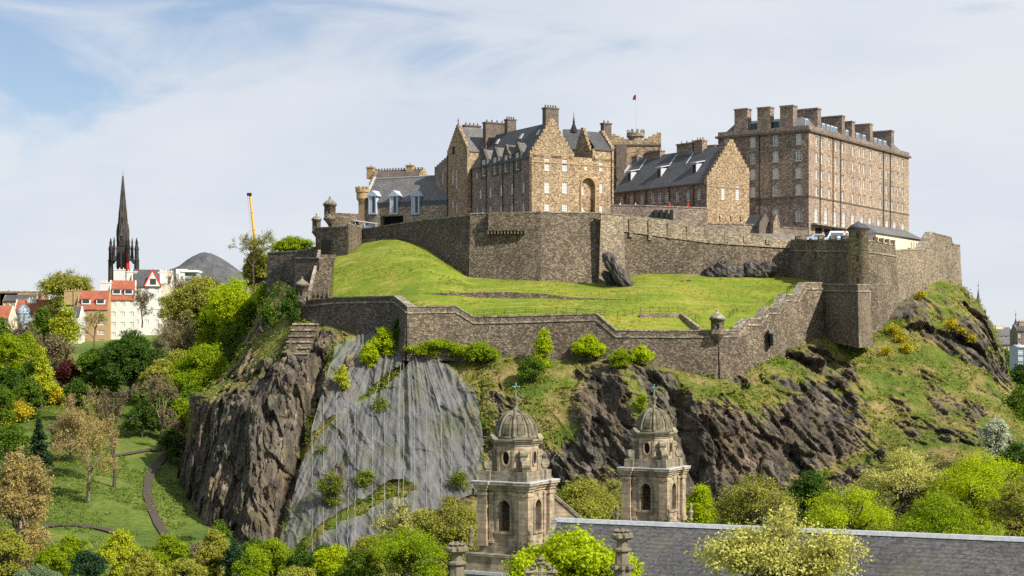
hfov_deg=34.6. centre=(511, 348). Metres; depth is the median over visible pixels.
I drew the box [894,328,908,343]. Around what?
gorse bush
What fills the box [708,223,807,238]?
terrace wall
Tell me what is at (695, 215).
terrace wall
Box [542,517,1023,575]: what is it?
church nave
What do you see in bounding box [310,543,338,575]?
shrub
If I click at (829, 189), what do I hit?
window
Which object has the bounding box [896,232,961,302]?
fortress wall
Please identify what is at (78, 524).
path
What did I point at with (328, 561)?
shrub
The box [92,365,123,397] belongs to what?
tree
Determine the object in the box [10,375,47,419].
shrub
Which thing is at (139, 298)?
tree
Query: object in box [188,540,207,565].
shrub
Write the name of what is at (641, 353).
shrub
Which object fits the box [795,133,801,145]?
window
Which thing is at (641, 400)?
shrub
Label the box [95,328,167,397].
chestnut tree
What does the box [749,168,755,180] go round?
window
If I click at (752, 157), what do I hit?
window
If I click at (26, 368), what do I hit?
tree
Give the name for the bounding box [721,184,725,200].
window
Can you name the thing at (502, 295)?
retaining wall
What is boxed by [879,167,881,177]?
window
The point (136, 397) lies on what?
tree
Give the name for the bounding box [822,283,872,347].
bastion
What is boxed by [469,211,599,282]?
curtain wall
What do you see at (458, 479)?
shrub
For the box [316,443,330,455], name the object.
shrub
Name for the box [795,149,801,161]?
window
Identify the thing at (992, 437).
hawthorn shrub
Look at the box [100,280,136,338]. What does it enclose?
white house
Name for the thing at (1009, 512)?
tree
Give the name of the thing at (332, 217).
gatehouse
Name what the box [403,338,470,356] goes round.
shrub
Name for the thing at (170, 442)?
tree
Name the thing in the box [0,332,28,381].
tree
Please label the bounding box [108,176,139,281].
church spire
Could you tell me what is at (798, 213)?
window
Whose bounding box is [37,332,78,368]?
tree
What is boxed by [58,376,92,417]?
shrub
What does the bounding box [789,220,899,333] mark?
bastion
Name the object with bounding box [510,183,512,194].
window
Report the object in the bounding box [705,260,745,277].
rock outcrop
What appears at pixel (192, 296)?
tree
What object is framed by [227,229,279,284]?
tree
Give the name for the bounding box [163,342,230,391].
chestnut tree
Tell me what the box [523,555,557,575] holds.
stone cross
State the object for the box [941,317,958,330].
gorse bush
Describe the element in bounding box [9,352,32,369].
tree
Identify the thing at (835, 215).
window
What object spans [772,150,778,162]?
window
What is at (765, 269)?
rock outcrop
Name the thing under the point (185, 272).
office block
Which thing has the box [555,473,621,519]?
tree
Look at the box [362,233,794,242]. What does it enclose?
courtyard
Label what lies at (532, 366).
shrub
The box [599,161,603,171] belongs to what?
window
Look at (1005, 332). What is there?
stone tenement
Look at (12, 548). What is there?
tree
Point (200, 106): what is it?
sky
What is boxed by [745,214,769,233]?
house
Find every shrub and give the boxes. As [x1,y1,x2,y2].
[0,384,17,420]
[0,407,13,427]
[7,400,35,422]
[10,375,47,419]
[12,564,61,575]
[29,543,73,575]
[46,386,67,405]
[56,531,92,575]
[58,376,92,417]
[67,549,109,575]
[73,347,105,395]
[95,340,126,381]
[95,526,141,575]
[120,547,166,575]
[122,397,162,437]
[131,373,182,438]
[145,532,193,575]
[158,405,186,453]
[160,555,207,575]
[175,534,198,542]
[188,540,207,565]
[194,526,229,575]
[209,518,232,545]
[217,538,245,575]
[230,547,272,575]
[240,536,268,551]
[242,536,294,575]
[258,301,278,329]
[272,564,316,575]
[275,287,305,325]
[283,544,318,570]
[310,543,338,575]
[310,543,352,575]
[312,469,348,508]
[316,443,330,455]
[331,364,350,389]
[331,547,382,575]
[348,533,388,573]
[351,464,380,494]
[358,341,379,371]
[366,394,391,417]
[368,326,395,356]
[390,316,399,344]
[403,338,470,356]
[446,470,471,494]
[461,339,500,364]
[512,355,547,383]
[531,327,553,367]
[570,333,606,361]
[607,346,635,367]
[629,343,656,365]
[634,393,649,412]
[976,417,1014,476]
[992,442,1023,490]
[1003,384,1023,419]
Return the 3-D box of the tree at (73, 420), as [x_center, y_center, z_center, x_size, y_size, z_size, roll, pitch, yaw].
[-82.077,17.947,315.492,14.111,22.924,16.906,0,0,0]
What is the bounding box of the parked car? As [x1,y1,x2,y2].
[804,234,824,241]
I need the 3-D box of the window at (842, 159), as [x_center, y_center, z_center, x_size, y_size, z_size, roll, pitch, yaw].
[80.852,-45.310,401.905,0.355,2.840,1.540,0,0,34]
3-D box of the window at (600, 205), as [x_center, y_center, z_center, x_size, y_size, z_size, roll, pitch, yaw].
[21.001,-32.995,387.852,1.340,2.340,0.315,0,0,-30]
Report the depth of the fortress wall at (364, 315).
338.28 m
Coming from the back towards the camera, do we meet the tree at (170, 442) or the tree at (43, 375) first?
the tree at (43, 375)
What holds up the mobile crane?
on the ground at (133, 520)
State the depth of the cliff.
313.21 m
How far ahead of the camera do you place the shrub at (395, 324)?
327.53 m
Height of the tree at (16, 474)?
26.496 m
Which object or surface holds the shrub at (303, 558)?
on the ground at (133, 520)
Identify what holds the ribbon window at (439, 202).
in the dormered building at (387, 201)
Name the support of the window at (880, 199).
in the barracks
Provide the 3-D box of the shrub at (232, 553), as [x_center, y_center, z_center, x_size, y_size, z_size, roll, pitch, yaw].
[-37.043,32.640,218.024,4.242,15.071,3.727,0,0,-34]
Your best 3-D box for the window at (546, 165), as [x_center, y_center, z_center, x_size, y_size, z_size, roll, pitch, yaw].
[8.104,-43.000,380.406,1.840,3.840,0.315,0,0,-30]
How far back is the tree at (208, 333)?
437.02 m
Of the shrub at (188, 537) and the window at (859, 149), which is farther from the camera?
the window at (859, 149)
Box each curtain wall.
[362,214,469,276]
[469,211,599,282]
[623,215,790,276]
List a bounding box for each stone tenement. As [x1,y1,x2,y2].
[0,290,48,307]
[994,324,1010,336]
[999,337,1009,367]
[1010,320,1023,346]
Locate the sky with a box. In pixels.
[0,0,1023,327]
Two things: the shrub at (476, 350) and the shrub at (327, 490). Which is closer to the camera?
the shrub at (327, 490)
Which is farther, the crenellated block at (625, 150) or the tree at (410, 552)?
the crenellated block at (625, 150)
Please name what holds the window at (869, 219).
in the barracks
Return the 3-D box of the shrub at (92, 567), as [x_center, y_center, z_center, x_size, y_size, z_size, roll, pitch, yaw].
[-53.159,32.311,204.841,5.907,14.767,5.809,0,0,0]
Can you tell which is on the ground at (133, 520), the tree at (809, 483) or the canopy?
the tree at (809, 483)
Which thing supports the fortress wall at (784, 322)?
on the cliff
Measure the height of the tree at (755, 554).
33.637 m
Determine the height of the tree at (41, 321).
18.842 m
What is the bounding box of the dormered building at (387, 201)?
[355,175,446,226]
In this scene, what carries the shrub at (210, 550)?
on the ground at (133, 520)
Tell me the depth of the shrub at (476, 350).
320.57 m
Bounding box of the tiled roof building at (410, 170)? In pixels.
[366,163,426,185]
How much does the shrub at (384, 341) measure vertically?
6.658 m
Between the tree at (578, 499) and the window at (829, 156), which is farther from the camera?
the window at (829, 156)
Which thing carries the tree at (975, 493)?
on the ground at (133, 520)
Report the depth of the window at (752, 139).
393.30 m
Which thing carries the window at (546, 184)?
in the gabled building at (496, 166)
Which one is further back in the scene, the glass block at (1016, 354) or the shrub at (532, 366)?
the glass block at (1016, 354)
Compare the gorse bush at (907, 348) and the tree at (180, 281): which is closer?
the gorse bush at (907, 348)
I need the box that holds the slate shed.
[845,223,920,248]
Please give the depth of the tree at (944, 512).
193.39 m
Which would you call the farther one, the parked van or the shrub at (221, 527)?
the parked van
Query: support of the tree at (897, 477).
on the ground at (133, 520)
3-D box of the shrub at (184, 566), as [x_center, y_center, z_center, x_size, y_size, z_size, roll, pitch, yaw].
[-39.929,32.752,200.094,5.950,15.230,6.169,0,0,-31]
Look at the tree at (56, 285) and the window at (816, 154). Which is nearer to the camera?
the window at (816, 154)
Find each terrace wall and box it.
[611,204,707,227]
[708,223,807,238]
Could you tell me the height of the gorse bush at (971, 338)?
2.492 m
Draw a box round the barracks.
[707,105,911,235]
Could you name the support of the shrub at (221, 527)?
on the ground at (133, 520)
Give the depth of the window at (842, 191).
402.23 m
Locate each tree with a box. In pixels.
[0,317,14,334]
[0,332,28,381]
[0,365,27,402]
[0,421,33,473]
[0,443,57,569]
[0,526,33,575]
[7,315,42,358]
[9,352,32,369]
[15,357,54,403]
[17,331,39,359]
[25,305,56,343]
[27,418,54,468]
[30,346,59,408]
[34,269,94,319]
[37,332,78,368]
[46,406,92,461]
[47,300,82,358]
[52,358,82,387]
[52,382,120,500]
[77,310,107,347]
[90,386,132,487]
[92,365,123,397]
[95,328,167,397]
[130,378,173,418]
[132,283,155,327]
[133,348,159,389]
[136,358,182,392]
[143,394,175,428]
[151,309,207,356]
[155,426,183,463]
[157,287,188,347]
[158,272,194,318]
[161,274,220,350]
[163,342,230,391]
[163,348,189,391]
[165,310,197,352]
[166,397,188,441]
[167,382,201,427]
[192,299,229,353]
[203,273,260,365]
[217,323,249,358]
[223,333,247,363]
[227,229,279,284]
[239,299,258,328]
[240,248,266,306]
[254,280,265,310]
[269,235,314,251]
[361,525,450,575]
[364,496,428,575]
[406,492,478,575]
[498,521,647,575]
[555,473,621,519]
[684,482,720,523]
[684,495,876,575]
[708,467,801,527]
[787,469,836,527]
[798,482,903,530]
[850,438,957,531]
[887,487,990,534]
[917,446,1023,535]
[982,475,1023,536]
[1003,347,1008,367]
[1008,364,1023,388]
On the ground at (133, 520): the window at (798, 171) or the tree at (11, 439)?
the tree at (11, 439)
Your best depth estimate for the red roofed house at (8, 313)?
623.00 m
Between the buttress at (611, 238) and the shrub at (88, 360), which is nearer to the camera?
the buttress at (611, 238)
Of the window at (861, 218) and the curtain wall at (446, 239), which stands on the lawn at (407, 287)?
the curtain wall at (446, 239)
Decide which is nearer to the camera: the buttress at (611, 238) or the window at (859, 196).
the buttress at (611, 238)
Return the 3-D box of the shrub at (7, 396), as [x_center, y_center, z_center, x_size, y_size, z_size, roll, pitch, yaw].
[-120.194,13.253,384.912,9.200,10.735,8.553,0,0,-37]
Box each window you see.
[365,200,446,207]
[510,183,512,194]
[544,155,550,171]
[544,180,550,193]
[544,202,550,210]
[561,155,567,171]
[561,181,567,193]
[561,202,567,211]
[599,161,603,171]
[599,182,603,193]
[599,204,603,211]
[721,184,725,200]
[735,184,739,200]
[749,136,755,148]
[749,152,755,164]
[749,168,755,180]
[750,186,755,197]
[772,134,778,146]
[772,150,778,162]
[772,167,778,179]
[772,184,778,196]
[772,208,778,218]
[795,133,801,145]
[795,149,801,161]
[795,166,801,178]
[795,183,801,195]
[795,210,801,221]
[814,203,817,222]
[815,135,817,146]
[815,151,817,163]
[815,168,817,179]
[815,184,817,196]
[823,205,827,224]
[828,138,830,150]
[828,154,830,166]
[828,171,830,182]
[828,187,830,198]
[834,206,836,225]
[841,142,843,153]
[841,158,843,169]
[841,174,843,185]
[841,190,843,201]
[841,208,845,226]
[851,210,854,224]
[858,146,860,157]
[858,162,860,173]
[858,177,860,188]
[858,193,860,204]
[860,211,863,223]
[868,213,871,224]
[879,152,881,162]
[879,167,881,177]
[879,182,881,193]
[879,198,881,208]
[885,153,887,164]
[885,168,887,179]
[885,184,887,194]
[885,199,887,209]
[885,216,888,226]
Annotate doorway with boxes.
[321,240,328,253]
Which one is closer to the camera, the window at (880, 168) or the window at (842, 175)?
the window at (842, 175)
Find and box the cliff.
[177,278,1023,550]
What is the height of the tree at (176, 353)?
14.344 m
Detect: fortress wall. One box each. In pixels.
[265,246,315,298]
[294,257,323,292]
[295,276,414,360]
[407,305,717,379]
[709,282,824,379]
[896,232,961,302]
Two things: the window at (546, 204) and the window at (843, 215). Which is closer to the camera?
the window at (546, 204)
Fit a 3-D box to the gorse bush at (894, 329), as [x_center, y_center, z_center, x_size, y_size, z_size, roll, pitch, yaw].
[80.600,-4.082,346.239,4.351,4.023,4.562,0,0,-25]
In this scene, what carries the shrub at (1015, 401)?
on the ground at (133, 520)
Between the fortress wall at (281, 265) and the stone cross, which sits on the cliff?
the fortress wall at (281, 265)
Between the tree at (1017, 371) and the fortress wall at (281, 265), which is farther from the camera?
the tree at (1017, 371)
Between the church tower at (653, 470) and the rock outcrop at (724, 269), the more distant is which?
the rock outcrop at (724, 269)
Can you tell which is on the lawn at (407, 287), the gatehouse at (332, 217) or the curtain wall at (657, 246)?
the curtain wall at (657, 246)
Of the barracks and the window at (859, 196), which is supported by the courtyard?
the barracks
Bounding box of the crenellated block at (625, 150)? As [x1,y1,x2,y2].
[611,129,660,190]
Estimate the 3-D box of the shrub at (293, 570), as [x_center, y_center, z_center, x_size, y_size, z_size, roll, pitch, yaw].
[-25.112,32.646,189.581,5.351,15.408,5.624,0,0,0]
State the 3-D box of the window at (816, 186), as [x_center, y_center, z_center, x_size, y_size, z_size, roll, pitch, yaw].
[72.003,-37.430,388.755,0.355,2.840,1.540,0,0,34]
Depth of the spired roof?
406.63 m
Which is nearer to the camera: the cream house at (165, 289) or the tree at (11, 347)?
the tree at (11, 347)
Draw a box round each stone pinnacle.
[445,541,468,575]
[610,528,634,575]
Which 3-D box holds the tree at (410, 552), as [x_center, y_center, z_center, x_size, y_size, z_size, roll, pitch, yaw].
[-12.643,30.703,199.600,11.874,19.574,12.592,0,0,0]
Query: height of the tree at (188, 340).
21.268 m
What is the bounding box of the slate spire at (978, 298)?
[977,285,980,303]
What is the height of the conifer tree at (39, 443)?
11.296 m
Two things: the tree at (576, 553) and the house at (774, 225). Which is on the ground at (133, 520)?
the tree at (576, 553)
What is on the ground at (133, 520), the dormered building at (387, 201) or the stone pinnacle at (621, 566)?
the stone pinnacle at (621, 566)
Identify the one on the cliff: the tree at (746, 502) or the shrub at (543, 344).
the shrub at (543, 344)
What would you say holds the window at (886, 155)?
in the barracks
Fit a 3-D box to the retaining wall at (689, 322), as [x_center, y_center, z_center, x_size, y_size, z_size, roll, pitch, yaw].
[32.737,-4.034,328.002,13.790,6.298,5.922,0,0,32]
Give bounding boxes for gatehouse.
[311,213,347,255]
[323,196,363,227]
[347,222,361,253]
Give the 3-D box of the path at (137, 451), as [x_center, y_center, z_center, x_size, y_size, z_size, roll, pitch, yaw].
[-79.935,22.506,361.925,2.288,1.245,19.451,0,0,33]
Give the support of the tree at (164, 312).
on the ground at (133, 520)
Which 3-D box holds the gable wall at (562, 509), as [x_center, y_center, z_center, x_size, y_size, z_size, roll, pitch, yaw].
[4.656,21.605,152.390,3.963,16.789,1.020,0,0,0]
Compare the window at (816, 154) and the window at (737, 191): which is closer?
the window at (816, 154)
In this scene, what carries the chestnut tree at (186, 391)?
on the ground at (133, 520)
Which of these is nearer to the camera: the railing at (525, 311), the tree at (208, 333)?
the railing at (525, 311)
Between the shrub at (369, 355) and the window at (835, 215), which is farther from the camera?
the window at (835, 215)
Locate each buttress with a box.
[281,323,318,356]
[598,212,624,283]
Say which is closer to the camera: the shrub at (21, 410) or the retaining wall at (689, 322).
the retaining wall at (689, 322)
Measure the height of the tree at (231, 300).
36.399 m
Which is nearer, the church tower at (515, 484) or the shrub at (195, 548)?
the church tower at (515, 484)
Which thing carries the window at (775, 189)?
in the barracks
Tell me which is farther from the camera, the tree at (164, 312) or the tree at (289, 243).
the tree at (164, 312)
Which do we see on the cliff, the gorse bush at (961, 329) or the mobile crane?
the gorse bush at (961, 329)
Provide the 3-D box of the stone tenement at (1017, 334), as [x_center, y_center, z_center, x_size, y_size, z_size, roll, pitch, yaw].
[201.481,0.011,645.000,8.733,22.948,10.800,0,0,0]
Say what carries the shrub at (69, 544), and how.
on the ground at (133, 520)
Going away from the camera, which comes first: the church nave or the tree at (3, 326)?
the church nave
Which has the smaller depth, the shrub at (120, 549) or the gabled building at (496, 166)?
the shrub at (120, 549)
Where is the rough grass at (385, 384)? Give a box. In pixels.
[180,280,1023,550]
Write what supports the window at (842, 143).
in the barracks
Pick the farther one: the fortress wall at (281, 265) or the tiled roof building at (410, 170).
the tiled roof building at (410, 170)
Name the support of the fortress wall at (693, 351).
on the cliff
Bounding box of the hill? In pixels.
[169,252,251,294]
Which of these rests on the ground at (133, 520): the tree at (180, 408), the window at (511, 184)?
the tree at (180, 408)
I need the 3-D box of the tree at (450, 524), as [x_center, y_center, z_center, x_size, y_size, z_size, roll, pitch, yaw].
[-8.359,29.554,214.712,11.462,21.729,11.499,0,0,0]
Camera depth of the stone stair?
362.94 m
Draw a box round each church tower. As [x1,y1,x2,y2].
[464,383,559,575]
[614,384,693,522]
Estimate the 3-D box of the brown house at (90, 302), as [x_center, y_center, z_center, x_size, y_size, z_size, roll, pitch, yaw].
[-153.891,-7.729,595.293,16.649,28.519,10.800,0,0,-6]
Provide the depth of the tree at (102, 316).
508.41 m
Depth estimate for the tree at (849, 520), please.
203.58 m
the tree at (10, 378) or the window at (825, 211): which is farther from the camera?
the tree at (10, 378)
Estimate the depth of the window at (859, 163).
411.17 m
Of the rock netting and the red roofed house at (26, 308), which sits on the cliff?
the rock netting
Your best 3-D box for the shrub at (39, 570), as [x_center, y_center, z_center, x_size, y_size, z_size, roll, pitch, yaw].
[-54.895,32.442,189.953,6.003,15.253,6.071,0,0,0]
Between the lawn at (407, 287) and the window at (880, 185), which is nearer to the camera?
the lawn at (407, 287)
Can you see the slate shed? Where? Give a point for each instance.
(904, 239)
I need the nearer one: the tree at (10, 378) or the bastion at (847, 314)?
the bastion at (847, 314)
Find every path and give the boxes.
[43,523,114,531]
[115,447,181,455]
[143,451,175,545]
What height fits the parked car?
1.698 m
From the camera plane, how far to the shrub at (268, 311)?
358.22 m
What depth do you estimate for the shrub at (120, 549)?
220.77 m
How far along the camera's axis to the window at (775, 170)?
389.95 m
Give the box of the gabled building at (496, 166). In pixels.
[435,105,614,216]
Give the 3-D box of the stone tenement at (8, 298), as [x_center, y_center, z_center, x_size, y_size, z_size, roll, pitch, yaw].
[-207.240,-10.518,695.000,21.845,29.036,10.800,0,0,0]
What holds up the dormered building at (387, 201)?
on the courtyard
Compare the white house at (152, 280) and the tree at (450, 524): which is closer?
the tree at (450, 524)
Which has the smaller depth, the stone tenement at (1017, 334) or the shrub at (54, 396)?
the shrub at (54, 396)
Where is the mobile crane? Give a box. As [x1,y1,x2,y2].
[247,193,256,244]
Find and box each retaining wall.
[413,292,629,299]
[639,313,701,329]
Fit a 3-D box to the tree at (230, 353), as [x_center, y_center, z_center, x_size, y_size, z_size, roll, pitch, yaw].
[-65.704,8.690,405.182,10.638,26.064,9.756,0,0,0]
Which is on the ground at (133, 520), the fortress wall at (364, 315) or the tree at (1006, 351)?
the tree at (1006, 351)
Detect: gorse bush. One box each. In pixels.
[877,344,893,355]
[881,322,902,335]
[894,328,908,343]
[900,339,917,353]
[912,289,926,299]
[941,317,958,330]
[952,324,969,335]
[965,332,978,342]
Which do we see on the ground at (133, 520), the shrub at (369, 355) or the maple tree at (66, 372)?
the maple tree at (66, 372)
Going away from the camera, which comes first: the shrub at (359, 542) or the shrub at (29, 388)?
the shrub at (359, 542)
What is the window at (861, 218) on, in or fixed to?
in the barracks
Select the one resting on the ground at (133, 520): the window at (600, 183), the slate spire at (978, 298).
the slate spire at (978, 298)
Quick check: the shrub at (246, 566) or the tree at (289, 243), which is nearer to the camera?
the shrub at (246, 566)
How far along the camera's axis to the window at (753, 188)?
393.20 m
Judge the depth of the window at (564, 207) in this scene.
382.88 m
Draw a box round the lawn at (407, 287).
[330,239,817,329]
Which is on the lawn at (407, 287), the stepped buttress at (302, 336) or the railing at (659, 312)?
the railing at (659, 312)
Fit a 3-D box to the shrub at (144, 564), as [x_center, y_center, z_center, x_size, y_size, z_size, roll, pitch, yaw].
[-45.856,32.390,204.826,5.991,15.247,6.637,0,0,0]
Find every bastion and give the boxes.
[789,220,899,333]
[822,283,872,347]
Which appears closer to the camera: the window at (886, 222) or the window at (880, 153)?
the window at (880, 153)
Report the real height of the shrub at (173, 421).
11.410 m
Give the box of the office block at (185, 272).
[176,269,201,285]
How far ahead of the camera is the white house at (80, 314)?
577.70 m
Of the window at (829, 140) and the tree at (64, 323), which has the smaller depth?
the window at (829, 140)
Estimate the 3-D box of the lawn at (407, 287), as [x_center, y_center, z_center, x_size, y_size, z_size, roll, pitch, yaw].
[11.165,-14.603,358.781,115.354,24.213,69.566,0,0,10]
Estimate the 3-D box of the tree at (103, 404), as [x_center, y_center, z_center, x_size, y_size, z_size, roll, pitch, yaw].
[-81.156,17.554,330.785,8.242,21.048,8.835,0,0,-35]
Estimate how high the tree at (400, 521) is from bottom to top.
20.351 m
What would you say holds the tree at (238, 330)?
on the ground at (133, 520)
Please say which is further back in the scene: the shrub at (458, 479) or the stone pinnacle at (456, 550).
the shrub at (458, 479)
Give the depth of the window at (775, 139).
389.95 m
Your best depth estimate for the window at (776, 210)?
389.76 m
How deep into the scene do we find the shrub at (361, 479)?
300.99 m
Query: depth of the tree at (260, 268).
478.17 m
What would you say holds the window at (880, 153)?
in the barracks
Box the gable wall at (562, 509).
[554,493,582,518]
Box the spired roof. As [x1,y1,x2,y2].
[563,116,580,152]
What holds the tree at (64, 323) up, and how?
on the ground at (133, 520)
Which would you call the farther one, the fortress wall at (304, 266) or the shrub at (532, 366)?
the fortress wall at (304, 266)
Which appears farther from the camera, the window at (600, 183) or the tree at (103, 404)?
the window at (600, 183)
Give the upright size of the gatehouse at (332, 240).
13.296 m
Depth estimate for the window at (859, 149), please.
411.17 m
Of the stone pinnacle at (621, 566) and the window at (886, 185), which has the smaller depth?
the stone pinnacle at (621, 566)
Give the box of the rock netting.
[282,333,483,552]
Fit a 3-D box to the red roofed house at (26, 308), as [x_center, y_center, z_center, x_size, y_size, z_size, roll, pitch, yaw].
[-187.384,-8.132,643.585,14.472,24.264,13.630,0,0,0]
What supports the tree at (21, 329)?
on the ground at (133, 520)
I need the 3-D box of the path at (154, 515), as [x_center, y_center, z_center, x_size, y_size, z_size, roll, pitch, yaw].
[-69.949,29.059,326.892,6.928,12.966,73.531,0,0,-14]
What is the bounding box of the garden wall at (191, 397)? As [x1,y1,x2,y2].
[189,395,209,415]
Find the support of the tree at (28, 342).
on the ground at (133, 520)
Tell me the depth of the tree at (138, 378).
426.92 m
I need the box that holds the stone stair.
[308,250,335,299]
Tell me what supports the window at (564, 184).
in the gabled building at (496, 166)
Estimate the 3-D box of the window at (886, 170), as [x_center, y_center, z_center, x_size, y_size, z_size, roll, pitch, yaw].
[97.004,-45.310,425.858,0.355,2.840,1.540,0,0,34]
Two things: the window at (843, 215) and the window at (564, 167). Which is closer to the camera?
the window at (564, 167)
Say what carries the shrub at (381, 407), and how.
on the cliff
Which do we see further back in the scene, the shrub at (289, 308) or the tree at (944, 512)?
the shrub at (289, 308)
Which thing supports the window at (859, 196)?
in the barracks
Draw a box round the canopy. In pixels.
[354,220,377,227]
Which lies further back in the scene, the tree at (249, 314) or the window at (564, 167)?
the tree at (249, 314)
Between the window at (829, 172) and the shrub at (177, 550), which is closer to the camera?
the shrub at (177, 550)
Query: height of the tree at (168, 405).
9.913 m
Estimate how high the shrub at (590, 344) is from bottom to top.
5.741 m
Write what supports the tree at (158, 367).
on the ground at (133, 520)
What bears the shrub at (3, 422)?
on the ground at (133, 520)
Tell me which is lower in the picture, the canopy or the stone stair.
the stone stair
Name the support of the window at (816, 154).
in the barracks
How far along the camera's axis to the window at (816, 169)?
389.10 m
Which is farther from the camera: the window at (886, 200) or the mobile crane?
the mobile crane
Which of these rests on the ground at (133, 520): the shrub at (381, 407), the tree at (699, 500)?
the tree at (699, 500)
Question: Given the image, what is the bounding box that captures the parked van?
[824,231,847,238]
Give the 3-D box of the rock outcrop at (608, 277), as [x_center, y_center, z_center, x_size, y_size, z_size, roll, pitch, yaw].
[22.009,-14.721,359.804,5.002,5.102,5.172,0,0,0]
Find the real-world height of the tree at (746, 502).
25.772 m
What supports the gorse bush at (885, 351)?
on the cliff
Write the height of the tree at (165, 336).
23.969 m
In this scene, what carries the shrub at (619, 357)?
on the cliff
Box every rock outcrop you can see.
[601,270,617,285]
[602,252,634,286]
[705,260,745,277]
[743,261,778,277]
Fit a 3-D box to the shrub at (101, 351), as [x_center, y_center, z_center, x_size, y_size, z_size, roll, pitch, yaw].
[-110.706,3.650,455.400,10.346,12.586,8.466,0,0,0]
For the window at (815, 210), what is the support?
in the barracks
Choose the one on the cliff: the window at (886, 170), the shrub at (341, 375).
the shrub at (341, 375)
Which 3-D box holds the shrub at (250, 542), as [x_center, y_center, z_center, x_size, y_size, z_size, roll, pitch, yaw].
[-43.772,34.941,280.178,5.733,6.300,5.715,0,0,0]
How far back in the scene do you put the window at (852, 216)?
407.47 m
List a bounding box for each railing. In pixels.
[473,307,613,315]
[617,307,701,321]
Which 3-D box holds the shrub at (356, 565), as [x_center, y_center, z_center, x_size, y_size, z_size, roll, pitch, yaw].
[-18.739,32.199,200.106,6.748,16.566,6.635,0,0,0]
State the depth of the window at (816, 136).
389.10 m
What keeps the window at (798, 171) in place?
in the barracks
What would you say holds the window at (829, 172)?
in the barracks
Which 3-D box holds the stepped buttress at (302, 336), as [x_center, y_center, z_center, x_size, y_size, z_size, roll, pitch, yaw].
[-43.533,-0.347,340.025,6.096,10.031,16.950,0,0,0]
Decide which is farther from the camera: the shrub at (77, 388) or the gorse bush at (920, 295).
the shrub at (77, 388)
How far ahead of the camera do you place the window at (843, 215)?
402.72 m
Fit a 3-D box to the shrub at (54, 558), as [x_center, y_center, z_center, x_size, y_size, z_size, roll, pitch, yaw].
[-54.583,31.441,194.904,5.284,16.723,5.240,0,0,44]
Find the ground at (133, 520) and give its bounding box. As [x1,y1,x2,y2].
[0,333,465,575]
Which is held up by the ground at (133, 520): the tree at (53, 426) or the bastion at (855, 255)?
the tree at (53, 426)
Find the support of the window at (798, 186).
in the barracks
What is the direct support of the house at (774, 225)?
on the courtyard
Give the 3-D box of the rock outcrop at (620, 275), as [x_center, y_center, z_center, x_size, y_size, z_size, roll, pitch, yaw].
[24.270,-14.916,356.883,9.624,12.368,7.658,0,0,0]
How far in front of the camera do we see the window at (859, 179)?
411.17 m
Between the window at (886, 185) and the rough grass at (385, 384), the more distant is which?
the window at (886, 185)
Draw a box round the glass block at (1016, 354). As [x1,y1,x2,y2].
[1009,345,1023,381]
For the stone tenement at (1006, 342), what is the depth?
690.95 m
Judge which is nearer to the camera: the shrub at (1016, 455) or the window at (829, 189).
the shrub at (1016, 455)
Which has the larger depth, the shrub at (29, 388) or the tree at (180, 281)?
the tree at (180, 281)
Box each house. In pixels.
[0,306,17,333]
[14,297,53,331]
[62,306,84,343]
[64,288,110,340]
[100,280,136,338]
[113,268,167,334]
[161,270,174,329]
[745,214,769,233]
[770,212,779,233]
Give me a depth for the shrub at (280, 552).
220.95 m

